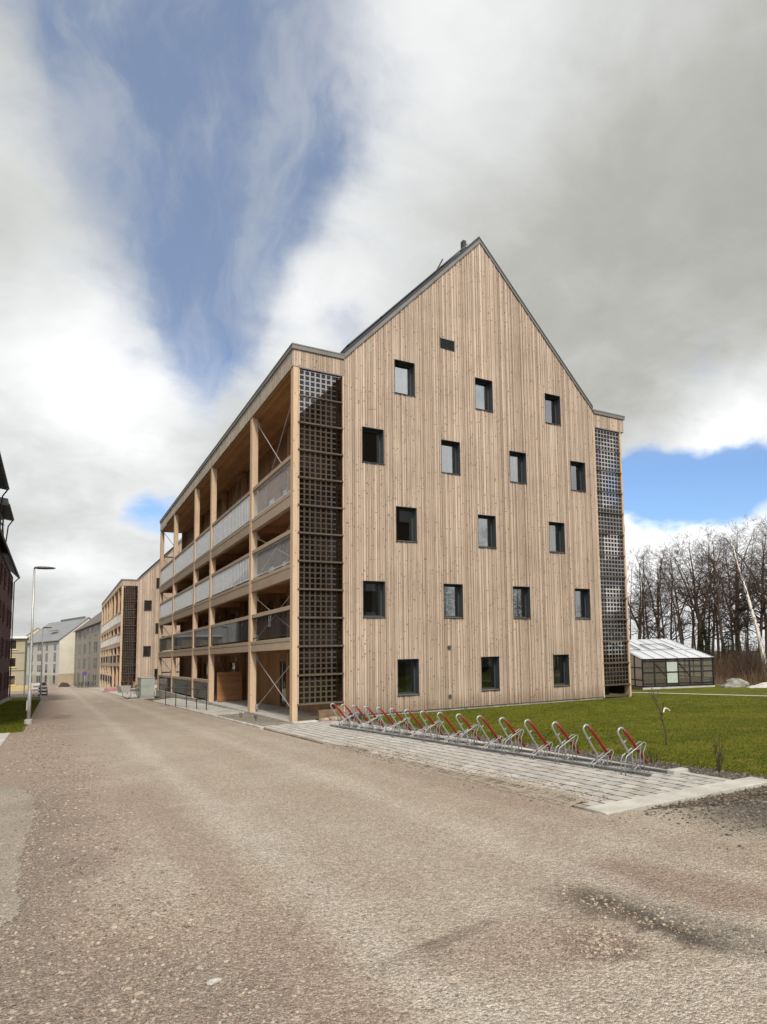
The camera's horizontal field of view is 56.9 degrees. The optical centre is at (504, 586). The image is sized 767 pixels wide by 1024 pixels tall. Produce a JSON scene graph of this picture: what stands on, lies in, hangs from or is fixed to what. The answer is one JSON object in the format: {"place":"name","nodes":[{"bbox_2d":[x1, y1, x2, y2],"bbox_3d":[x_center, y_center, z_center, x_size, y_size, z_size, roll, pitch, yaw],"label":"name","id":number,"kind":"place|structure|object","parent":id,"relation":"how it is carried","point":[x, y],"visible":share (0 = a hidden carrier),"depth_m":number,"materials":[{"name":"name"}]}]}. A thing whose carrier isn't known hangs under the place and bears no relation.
{"place":"outdoors","nodes":[
{"label":"outdoors","id":0,"kind":"place"},
{"bbox_2d":[0,697,40,732],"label":"verge lawn","id":1,"kind":"structure","parent":0,"point":[24,698],"depth_m":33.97,"materials":[{"name":"green plant"}]},
{"bbox_2d":[8,685,96,693],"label":"road","id":2,"kind":"structure","parent":0,"point":[59,689],"depth_m":109.77,"materials":[{"name":"grey asphalt"}]},
{"bbox_2d":[88,687,155,697],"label":"pavement","id":3,"kind":"structure","parent":0,"point":[128,694],"depth_m":65.56,"materials":[{"name":"concrete"}]},
{"bbox_2d":[155,698,243,714],"bbox_3d":[-17.639,6.710,38.598,1.320,0.600,20.700,2,-6,-33],"label":"entrance apron","id":4,"kind":"object","parent":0,"point":[211,709],"visible":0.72,"depth_m":35.30,"materials":[{"name":"concrete"}]},
{"bbox_2d":[217,713,292,725],"bbox_3d":[-9.740,5.085,26.545,1.280,0.124,8.300,2,-6,-33],"label":"entrance gravel bed","id":5,"kind":"object","parent":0,"point":[251,719],"visible":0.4,"depth_m":26.09,"materials":[{"name":"grey gravel"}]},
{"bbox_2d":[0,690,766,1023],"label":"gravel road","id":6,"kind":"structure","parent":0,"point":[162,750],"depth_m":5.98,"materials":[{"name":"grey gravel"}]},
{"bbox_2d":[0,786,38,926],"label":"asphalt patch","id":7,"kind":"object","parent":6,"relation":"on","point":[8,818],"visible":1,"depth_m":8.09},
{"bbox_2d":[24,566,55,723],"bbox_3d":[-19.248,2.497,28.616,0.890,6.735,0.300,2,-6,-29],"label":"street lamp","id":8,"kind":"object","parent":6,"relation":"on","point":[28,720],"visible":0.91,"depth_m":28.39,"materials":[{"name":"metal"}]},
{"bbox_2d":[116,685,138,697],"bbox_3d":[-28.699,8.031,53.159,0.600,1.039,2.076,-5,-6,32],"label":"bicycle","id":9,"kind":"object","parent":6,"relation":"on","point":[123,689],"visible":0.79,"depth_m":52.51,"materials":[{"name":"black metal"}]},
{"bbox_2d":[165,687,206,709],"bbox_3d":[-16.782,5.819,36.169,0.048,1.151,8.524,3,-7,-38],"label":"ramp railing","id":10,"kind":"object","parent":6,"relation":"on","point":[186,698],"visible":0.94,"depth_m":35.75,"materials":[{"name":"metal"}]},
{"bbox_2d":[152,700,263,728],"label":"kerb","id":11,"kind":"structure","parent":6,"relation":"on","point":[239,722],"depth_m":27.89,"materials":[{"name":"grey concrete"}]},
{"bbox_2d":[321,743,588,806],"bbox_3d":[-1.576,3.341,13.118,0.664,0.191,9.800,2,-6,-33],"label":"gravel spill","id":12,"kind":"object","parent":6,"relation":"on","point":[544,790],"visible":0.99,"depth_m":10.83,"materials":[{"name":"grey gravel"}]},
{"bbox_2d":[352,719,766,849],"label":"dark chippings","id":13,"kind":"object","parent":6,"relation":"on","point":[714,802],"visible":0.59,"depth_m":8.87,"materials":[{"name":"grey gravel"}]},
{"bbox_2d":[0,0,766,650],"label":"sky","id":14,"kind":"structure","parent":0,"point":[193,192],"materials":[{"name":"white"}]},
{"bbox_2d":[130,651,766,809],"bbox_3d":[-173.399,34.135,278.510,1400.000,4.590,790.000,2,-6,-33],"label":"ground","id":15,"kind":"structure","parent":0,"point":[670,807],"depth_m":9.30,"materials":[{"name":"soil"}]},
{"bbox_2d":[0,453,19,700],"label":"maroon house","id":16,"kind":"structure","parent":15,"relation":"on","point":[7,566],"depth_m":58.82,"materials":[{"name":"wood"}]},
{"bbox_2d":[8,636,28,690],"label":"beige house","id":17,"kind":"structure","parent":15,"relation":"on","point":[19,658],"depth_m":124.93,"materials":[{"name":"paint"}]},
{"bbox_2d":[26,616,90,685],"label":"apartment house","id":18,"kind":"structure","parent":15,"relation":"on","point":[58,651],"depth_m":179.06,"materials":[{"name":"plaster"},{"name":"metal"},{"name":"glass"}]},
{"bbox_2d":[73,609,113,686],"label":"apartment house","id":19,"kind":"structure","parent":15,"relation":"on","point":[87,654],"depth_m":146.61,"materials":[{"name":"grey paint"}]},
{"bbox_2d":[100,539,181,688],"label":"timber apartment building","id":20,"kind":"structure","parent":15,"relation":"on","point":[129,630],"depth_m":91.09,"materials":[{"name":"wood"}]},
{"bbox_2d":[137,677,154,698],"bbox_3d":[-28.014,7.899,53.942,1.000,1.670,2.660,2,-6,-33],"label":"utility cabinet","id":21,"kind":"object","parent":15,"relation":"on","point":[146,686],"visible":0.97,"depth_m":52.90,"materials":[{"name":"metal"}]},
{"bbox_2d":[157,237,631,721],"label":"timber apartment building","id":22,"kind":"structure","parent":15,"relation":"on","point":[411,502],"depth_m":29.61,"materials":[{"name":"wood"}]},
{"bbox_2d":[280,661,285,705],"bbox_3d":[-10.354,4.518,32.294,0.150,2.080,1.230,2,-6,-33],"label":"balcony door","id":23,"kind":"structure","parent":22,"relation":"in","point":[282,663],"depth_m":32.43,"materials":[{"name":"glass"}]},
{"bbox_2d":[316,709,340,719],"bbox_3d":[-6.428,4.645,25.157,0.800,0.360,0.340,2,-6,-33],"label":"storage crate","id":24,"kind":"object","parent":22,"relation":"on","point":[324,713],"visible":0.71,"depth_m":24.98,"materials":[{"name":"brown wood"}]},
{"bbox_2d":[362,426,384,464],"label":"window","id":25,"kind":"structure","parent":22,"relation":"in","point":[372,438],"depth_m":28.97,"materials":[{"name":"glass"}]},
{"bbox_2d":[363,581,385,617],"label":"window","id":26,"kind":"structure","parent":22,"relation":"in","point":[373,591],"depth_m":26.85,"materials":[{"name":"glass"}]},
{"bbox_2d":[394,359,415,396],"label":"window","id":27,"kind":"structure","parent":22,"relation":"in","point":[404,372],"depth_m":28.41,"materials":[{"name":"glass"}]},
{"bbox_2d":[396,506,417,542],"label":"window","id":28,"kind":"structure","parent":22,"relation":"in","point":[406,517],"depth_m":29.38,"materials":[{"name":"glass"}]},
{"bbox_2d":[397,659,419,695],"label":"window","id":29,"kind":"structure","parent":22,"relation":"in","point":[407,669],"depth_m":27.29,"materials":[{"name":"glass"}]},
{"bbox_2d":[441,439,460,474],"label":"window","id":30,"kind":"structure","parent":22,"relation":"in","point":[450,450],"depth_m":29.26,"materials":[{"name":"glass"}]},
{"bbox_2d":[443,584,462,617],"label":"window","id":31,"kind":"structure","parent":22,"relation":"in","point":[453,593],"depth_m":29.99,"materials":[{"name":"glass"}]},
{"bbox_2d":[475,377,492,411],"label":"window","id":32,"kind":"structure","parent":22,"relation":"in","point":[483,387],"depth_m":30.45,"materials":[{"name":"glass"}]},
{"bbox_2d":[478,514,496,547],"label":"window","id":33,"kind":"structure","parent":22,"relation":"in","point":[486,523],"depth_m":29.89,"materials":[{"name":"glass"}]},
{"bbox_2d":[481,656,500,690],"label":"window","id":34,"kind":"structure","parent":22,"relation":"in","point":[490,671],"depth_m":29.31,"materials":[{"name":"glass"}]},
{"bbox_2d":[509,450,526,483],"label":"window","id":35,"kind":"structure","parent":22,"relation":"in","point":[517,460],"depth_m":31.09,"materials":[{"name":"glass"}]},
{"bbox_2d":[513,586,530,618],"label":"window","id":36,"kind":"structure","parent":22,"relation":"in","point":[521,594],"depth_m":30.49,"materials":[{"name":"glass"}]},
{"bbox_2d":[544,393,561,425],"bbox_3d":[2.119,-8.195,32.141,0.920,1.406,0.405,2,-6,-33],"label":"window","id":37,"kind":"structure","parent":22,"relation":"in","point":[552,402],"depth_m":32.35,"materials":[{"name":"glass"}]},
{"bbox_2d":[548,521,564,552],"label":"window","id":38,"kind":"structure","parent":22,"relation":"in","point":[556,529],"depth_m":31.88,"materials":[{"name":"glass"}]},
{"bbox_2d":[553,654,569,686],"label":"window","id":39,"kind":"structure","parent":22,"relation":"in","point":[561,675],"depth_m":31.33,"materials":[{"name":"glass"}]},
{"bbox_2d":[570,460,586,491],"bbox_3d":[3.340,-5.168,32.600,0.920,1.406,0.405,2,-6,-33],"label":"window","id":40,"kind":"structure","parent":22,"relation":"in","point":[577,474],"depth_m":32.81,"materials":[{"name":"glass"}]},
{"bbox_2d":[574,588,590,618],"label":"window","id":41,"kind":"structure","parent":22,"relation":"in","point":[582,596],"depth_m":32.28,"materials":[{"name":"glass"}]},
{"bbox_2d":[264,728,587,809],"bbox_3d":[-3.298,3.700,15.420,0.120,0.325,15.992,2,-6,-33],"label":"road side edging","id":42,"kind":"object","parent":15,"relation":"on","point":[577,805],"visible":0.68,"depth_m":11.24,"materials":[{"name":"grey concrete"}]},
{"bbox_2d":[262,720,723,805],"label":"paving stones","id":43,"kind":"object","parent":15,"relation":"on","point":[588,771],"visible":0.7,"depth_m":12.27,"materials":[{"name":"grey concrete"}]},
{"bbox_2d":[340,704,359,727],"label":"bike stand","id":44,"kind":"object","parent":43,"relation":"on","point":[354,718],"visible":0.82,"depth_m":20.89,"materials":[{"name":"metal"}]},
{"bbox_2d":[351,705,371,730],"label":"bike stand","id":45,"kind":"object","parent":43,"relation":"on","point":[367,720],"visible":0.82,"depth_m":20.19,"materials":[{"name":"metal"}]},
{"bbox_2d":[363,706,383,732],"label":"bike stand","id":46,"kind":"object","parent":43,"relation":"on","point":[377,719],"visible":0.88,"depth_m":19.49,"materials":[{"name":"metal"}]},
{"bbox_2d":[376,707,396,734],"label":"bike stand","id":47,"kind":"object","parent":43,"relation":"on","point":[389,719],"visible":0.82,"depth_m":18.80,"materials":[{"name":"metal"}]},
{"bbox_2d":[389,708,411,737],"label":"bike stand","id":48,"kind":"object","parent":43,"relation":"on","point":[403,721],"visible":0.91,"depth_m":18.13,"materials":[{"name":"metal"}]},
{"bbox_2d":[404,709,427,738],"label":"bike stand","id":49,"kind":"object","parent":43,"relation":"on","point":[419,724],"visible":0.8,"depth_m":17.43,"materials":[{"name":"metal"}]},
{"bbox_2d":[420,710,442,742],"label":"bike stand","id":50,"kind":"object","parent":43,"relation":"on","point":[433,724],"visible":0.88,"depth_m":16.74,"materials":[{"name":"metal"}]},
{"bbox_2d":[437,712,461,744],"bbox_3d":[-1.296,3.285,16.074,0.641,0.778,0.118,2,-6,-32],"label":"bike stand","id":51,"kind":"object","parent":43,"relation":"on","point":[452,727],"visible":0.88,"depth_m":16.04,"materials":[{"name":"metal"}]},
{"bbox_2d":[455,713,480,747],"bbox_3d":[-0.819,3.194,15.379,0.630,0.778,0.118,2,-6,-32],"label":"bike stand","id":52,"kind":"object","parent":43,"relation":"on","point":[471,729],"visible":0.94,"depth_m":15.36,"materials":[{"name":"metal"}]},
{"bbox_2d":[476,715,502,750],"bbox_3d":[-0.330,3.103,14.687,0.641,0.778,0.118,2,-7,-34],"label":"bike stand","id":53,"kind":"object","parent":43,"relation":"on","point":[493,732],"visible":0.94,"depth_m":14.65,"materials":[{"name":"metal"}]},
{"bbox_2d":[329,724,651,776],"bbox_3d":[-1.661,3.681,16.430,0.055,0.267,13.828,2,-7,-35],"label":"base rail","id":54,"kind":"object","parent":43,"relation":"on","point":[639,773],"visible":0.91,"depth_m":13.70,"materials":[{"name":"metal"}]},
{"bbox_2d":[341,723,667,773],"bbox_3d":[-1.325,3.693,16.648,0.055,0.267,13.828,2,-7,-35],"label":"base rail","id":55,"kind":"object","parent":43,"relation":"on","point":[657,770],"visible":0.62,"depth_m":13.33,"materials":[{"name":"metal"}]},
{"bbox_2d":[499,717,525,754],"bbox_3d":[0.146,3.012,13.993,0.630,0.778,0.118,2,-6,-33],"label":"bike stand","id":56,"kind":"object","parent":43,"relation":"on","point":[514,733],"visible":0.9,"depth_m":13.96,"materials":[{"name":"metal"}]},
{"bbox_2d":[524,719,552,759],"bbox_3d":[0.634,2.921,13.303,0.641,0.778,0.118,2,-7,-34],"label":"bike stand","id":57,"kind":"object","parent":43,"relation":"on","point":[541,737],"visible":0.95,"depth_m":13.27,"materials":[{"name":"metal"}]},
{"bbox_2d":[551,721,579,763],"bbox_3d":[1.110,2.830,12.609,0.630,0.778,0.118,2,-6,-33],"label":"bike stand","id":58,"kind":"object","parent":43,"relation":"on","point":[568,739],"visible":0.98,"depth_m":12.58,"materials":[{"name":"metal"}]},
{"bbox_2d":[582,724,613,768],"bbox_3d":[1.597,2.740,11.919,0.641,0.778,0.118,2,-6,-33],"label":"bike stand","id":59,"kind":"object","parent":43,"relation":"on","point":[600,743],"visible":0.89,"depth_m":11.88,"materials":[{"name":"metal"}]},
{"bbox_2d":[617,727,647,774],"bbox_3d":[2.074,2.649,11.226,0.630,0.778,0.118,2,-6,-32],"label":"bike stand","id":60,"kind":"object","parent":43,"relation":"on","point":[638,750],"visible":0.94,"depth_m":11.19,"materials":[{"name":"metal"}]},
{"bbox_2d":[341,719,766,779],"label":"planting bed","id":61,"kind":"object","parent":15,"relation":"on","point":[668,764],"visible":0.14,"depth_m":12.46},
{"bbox_2d":[710,734,728,771],"bbox_3d":[3.413,2.702,11.134,0.317,0.666,0.293,2,-6,-33],"label":"bare shrub","id":62,"kind":"object","parent":61,"relation":"on","point":[717,762],"visible":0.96,"depth_m":11.09,"materials":[{"name":"brown plant"}]},
{"bbox_2d":[346,721,766,814],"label":"paving edge","id":63,"kind":"object","parent":15,"relation":"on","point":[726,786],"visible":0.45,"depth_m":9.40,"materials":[{"name":"grey concrete"}]},
{"bbox_2d":[627,546,658,664],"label":"bare tree","id":64,"kind":"object","parent":15,"relation":"on","point":[643,569],"visible":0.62,"depth_m":84.50,"materials":[{"name":"brown plant"}]},
{"bbox_2d":[626,552,664,638],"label":"bare tree","id":65,"kind":"object","parent":15,"relation":"on","point":[638,623],"visible":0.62,"depth_m":77.85,"materials":[{"name":"brown plant"}]},
{"bbox_2d":[627,547,668,662],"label":"bare tree","id":66,"kind":"object","parent":15,"relation":"on","point":[646,613],"visible":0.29,"depth_m":95.85,"materials":[{"name":"brown plant"}]},
{"bbox_2d":[628,539,676,662],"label":"bare tree","id":67,"kind":"object","parent":15,"relation":"on","point":[661,636],"visible":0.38,"depth_m":89.76,"materials":[{"name":"brown plant"}]},
{"bbox_2d":[631,543,686,638],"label":"bare tree","id":68,"kind":"object","parent":15,"relation":"on","point":[658,618],"visible":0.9,"depth_m":76.00,"materials":[{"name":"brown plant"}]},
{"bbox_2d":[644,553,673,638],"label":"bare tree","id":69,"kind":"object","parent":15,"relation":"on","point":[662,621],"visible":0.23,"depth_m":99.17,"materials":[{"name":"brown plant"}]},
{"bbox_2d":[629,638,714,689],"bbox_3d":[9.459,4.837,43.133,4.460,3.300,6.637,-1,-6,-10],"label":"greenhouse","id":70,"kind":"object","parent":15,"relation":"on","point":[687,667],"visible":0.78,"depth_m":40.68,"materials":[{"name":"glass"}]},
{"bbox_2d":[667,662,677,682],"bbox_3d":[9.645,4.925,39.878,0.657,1.340,0.020,-1,-6,-10],"label":"milky door","id":71,"kind":"structure","parent":70,"relation":"in","point":[671,666],"depth_m":39.87,"materials":[{"name":"white glass"}]},
{"bbox_2d":[647,544,700,642],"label":"bare tree","id":72,"kind":"object","parent":15,"relation":"on","point":[669,561],"visible":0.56,"depth_m":80.29,"materials":[{"name":"brown plant"}]},
{"bbox_2d":[652,560,697,644],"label":"bare tree","id":73,"kind":"object","parent":15,"relation":"on","point":[676,625],"visible":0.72,"depth_m":76.30,"materials":[{"name":"brown plant"}]},
{"bbox_2d":[648,544,709,648],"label":"bare tree","id":74,"kind":"object","parent":15,"relation":"on","point":[692,643],"visible":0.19,"depth_m":100.93,"materials":[{"name":"brown plant"}]},
{"bbox_2d":[645,538,720,643],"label":"bare tree","id":75,"kind":"object","parent":15,"relation":"on","point":[679,624],"visible":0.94,"depth_m":74.07,"materials":[{"name":"brown plant"}]},
{"bbox_2d":[653,548,722,644],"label":"bare tree","id":76,"kind":"object","parent":15,"relation":"on","point":[681,604],"visible":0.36,"depth_m":82.92,"materials":[{"name":"brown plant"}]},
{"bbox_2d":[668,547,719,648],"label":"bare tree","id":77,"kind":"object","parent":15,"relation":"on","point":[693,626],"visible":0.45,"depth_m":80.00,"materials":[{"name":"brown plant"}]},
{"bbox_2d":[656,534,735,652],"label":"bare tree","id":78,"kind":"object","parent":15,"relation":"on","point":[697,571],"visible":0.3,"depth_m":96.21,"materials":[{"name":"brown plant"}]},
{"bbox_2d":[653,526,745,651],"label":"bare tree","id":79,"kind":"object","parent":15,"relation":"on","point":[699,618],"visible":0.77,"depth_m":75.80,"materials":[{"name":"brown plant"}]},
{"bbox_2d":[664,536,734,656],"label":"bare tree","id":80,"kind":"object","parent":15,"relation":"on","point":[713,643],"visible":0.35,"depth_m":87.38,"materials":[{"name":"brown plant"}]},
{"bbox_2d":[666,535,738,651],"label":"bare tree","id":81,"kind":"object","parent":15,"relation":"on","point":[691,585],"visible":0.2,"depth_m":88.63,"materials":[{"name":"brown plant"}]},
{"bbox_2d":[643,636,766,682],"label":"undergrowth","id":82,"kind":"object","parent":15,"relation":"on","point":[732,669],"visible":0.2,"depth_m":52.14,"materials":[{"name":"brown plant"}]},
{"bbox_2d":[644,667,766,684],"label":"dry reeds","id":83,"kind":"object","parent":15,"relation":"on","point":[658,676],"visible":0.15,"depth_m":43.70,"materials":[{"name":"brown plant"}]},
{"bbox_2d":[696,624,717,663],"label":"spruce tree","id":84,"kind":"object","parent":15,"relation":"on","point":[705,632],"visible":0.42,"depth_m":66.59,"materials":[{"name":"green plant"}]},
{"bbox_2d":[680,547,742,655],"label":"bare tree","id":85,"kind":"object","parent":15,"relation":"on","point":[717,600],"visible":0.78,"depth_m":73.33,"materials":[{"name":"brown plant"}]},
{"bbox_2d":[681,527,742,657],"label":"bare tree","id":86,"kind":"object","parent":15,"relation":"on","point":[716,606],"visible":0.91,"depth_m":70.58,"materials":[{"name":"brown plant"}]},
{"bbox_2d":[683,542,742,653],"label":"bare tree","id":87,"kind":"object","parent":15,"relation":"on","point":[699,547],"visible":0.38,"depth_m":82.06,"materials":[{"name":"brown plant"}]},
{"bbox_2d":[684,524,744,662],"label":"bare tree","id":88,"kind":"object","parent":15,"relation":"on","point":[718,633],"visible":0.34,"depth_m":79.78,"materials":[{"name":"brown plant"}]},
{"bbox_2d":[679,519,766,663],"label":"bare tree","id":89,"kind":"object","parent":15,"relation":"on","point":[736,600],"visible":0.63,"depth_m":76.12,"materials":[{"name":"brown plant"}]},
{"bbox_2d":[718,629,737,671],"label":"spruce tree","id":90,"kind":"object","parent":15,"relation":"on","point":[727,639],"visible":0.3,"depth_m":65.52,"materials":[{"name":"green plant"}]},
{"bbox_2d":[705,532,756,658],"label":"bare tree","id":91,"kind":"object","parent":15,"relation":"on","point":[728,576],"visible":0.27,"depth_m":90.56,"materials":[{"name":"brown plant"}]},
{"bbox_2d":[710,524,759,630],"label":"bare tree","id":92,"kind":"object","parent":15,"relation":"on","point":[739,617],"visible":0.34,"depth_m":85.71,"materials":[{"name":"brown plant"}]},
{"bbox_2d":[704,523,766,653],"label":"bare tree","id":93,"kind":"object","parent":15,"relation":"on","point":[745,583],"visible":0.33,"depth_m":80.79,"materials":[{"name":"brown plant"}]},
{"bbox_2d":[706,517,766,607],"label":"bare tree","id":94,"kind":"object","parent":15,"relation":"on","point":[759,581],"visible":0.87,"depth_m":70.44,"materials":[{"name":"brown plant"}]},
{"bbox_2d":[707,529,766,669],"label":"birch tree","id":95,"kind":"object","parent":15,"relation":"on","point":[749,604],"visible":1,"depth_m":64.56,"materials":[{"name":"white plant"}]},
{"bbox_2d":[716,620,762,677],"bbox_3d":[16.408,4.527,48.032,2.258,4.876,4.381,-2,-5,1],"label":"bare bush","id":96,"kind":"object","parent":15,"relation":"on","point":[726,650],"visible":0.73,"depth_m":47.83,"materials":[{"name":"brown plant"}]},
{"bbox_2d":[721,516,766,660],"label":"bare tree","id":97,"kind":"object","parent":15,"relation":"on","point":[761,612],"visible":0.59,"depth_m":74.42,"materials":[{"name":"brown plant"}]},
{"bbox_2d":[730,588,766,663],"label":"spruce tree","id":98,"kind":"object","parent":15,"relation":"on","point":[744,622],"visible":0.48,"depth_m":68.82,"materials":[{"name":"green plant"}]},
{"bbox_2d":[731,628,766,682],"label":"bare bush","id":99,"kind":"object","parent":15,"relation":"on","point":[750,664],"visible":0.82,"depth_m":44.99,"materials":[{"name":"brown plant"}]},
{"bbox_2d":[731,523,766,653],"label":"bare tree","id":100,"kind":"object","parent":15,"relation":"on","point":[765,629],"visible":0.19,"depth_m":85.82,"materials":[{"name":"brown plant"}]},
{"bbox_2d":[740,522,766,626],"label":"bare tree","id":101,"kind":"object","parent":15,"relation":"on","point":[758,555],"visible":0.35,"depth_m":82.44,"materials":[{"name":"brown plant"}]},
{"bbox_2d":[351,693,766,776],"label":"lawn","id":102,"kind":"structure","parent":0,"point":[703,701],"depth_m":19.70,"materials":[{"name":"green plant"}]},
{"bbox_2d":[648,685,669,744],"bbox_3d":[3.310,2.763,14.819,0.288,1.334,0.448,2,-6,-33],"label":"sapling","id":103,"kind":"object","parent":102,"relation":"on","point":[661,714],"visible":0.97,"depth_m":14.78,"materials":[{"name":"brown plant"}]},
{"bbox_2d":[631,685,766,695],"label":"lawn","id":104,"kind":"structure","parent":0,"point":[717,689],"depth_m":36.03,"materials":[{"name":"green plant"}]},
{"bbox_2d":[720,678,748,687],"bbox_3d":[13.198,5.595,39.551,2.227,0.740,1.452,2,-6,-33],"label":"boulder","id":105,"kind":"object","parent":104,"relation":"on","point":[735,682],"visible":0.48,"depth_m":39.03,"materials":[{"name":"stone"}]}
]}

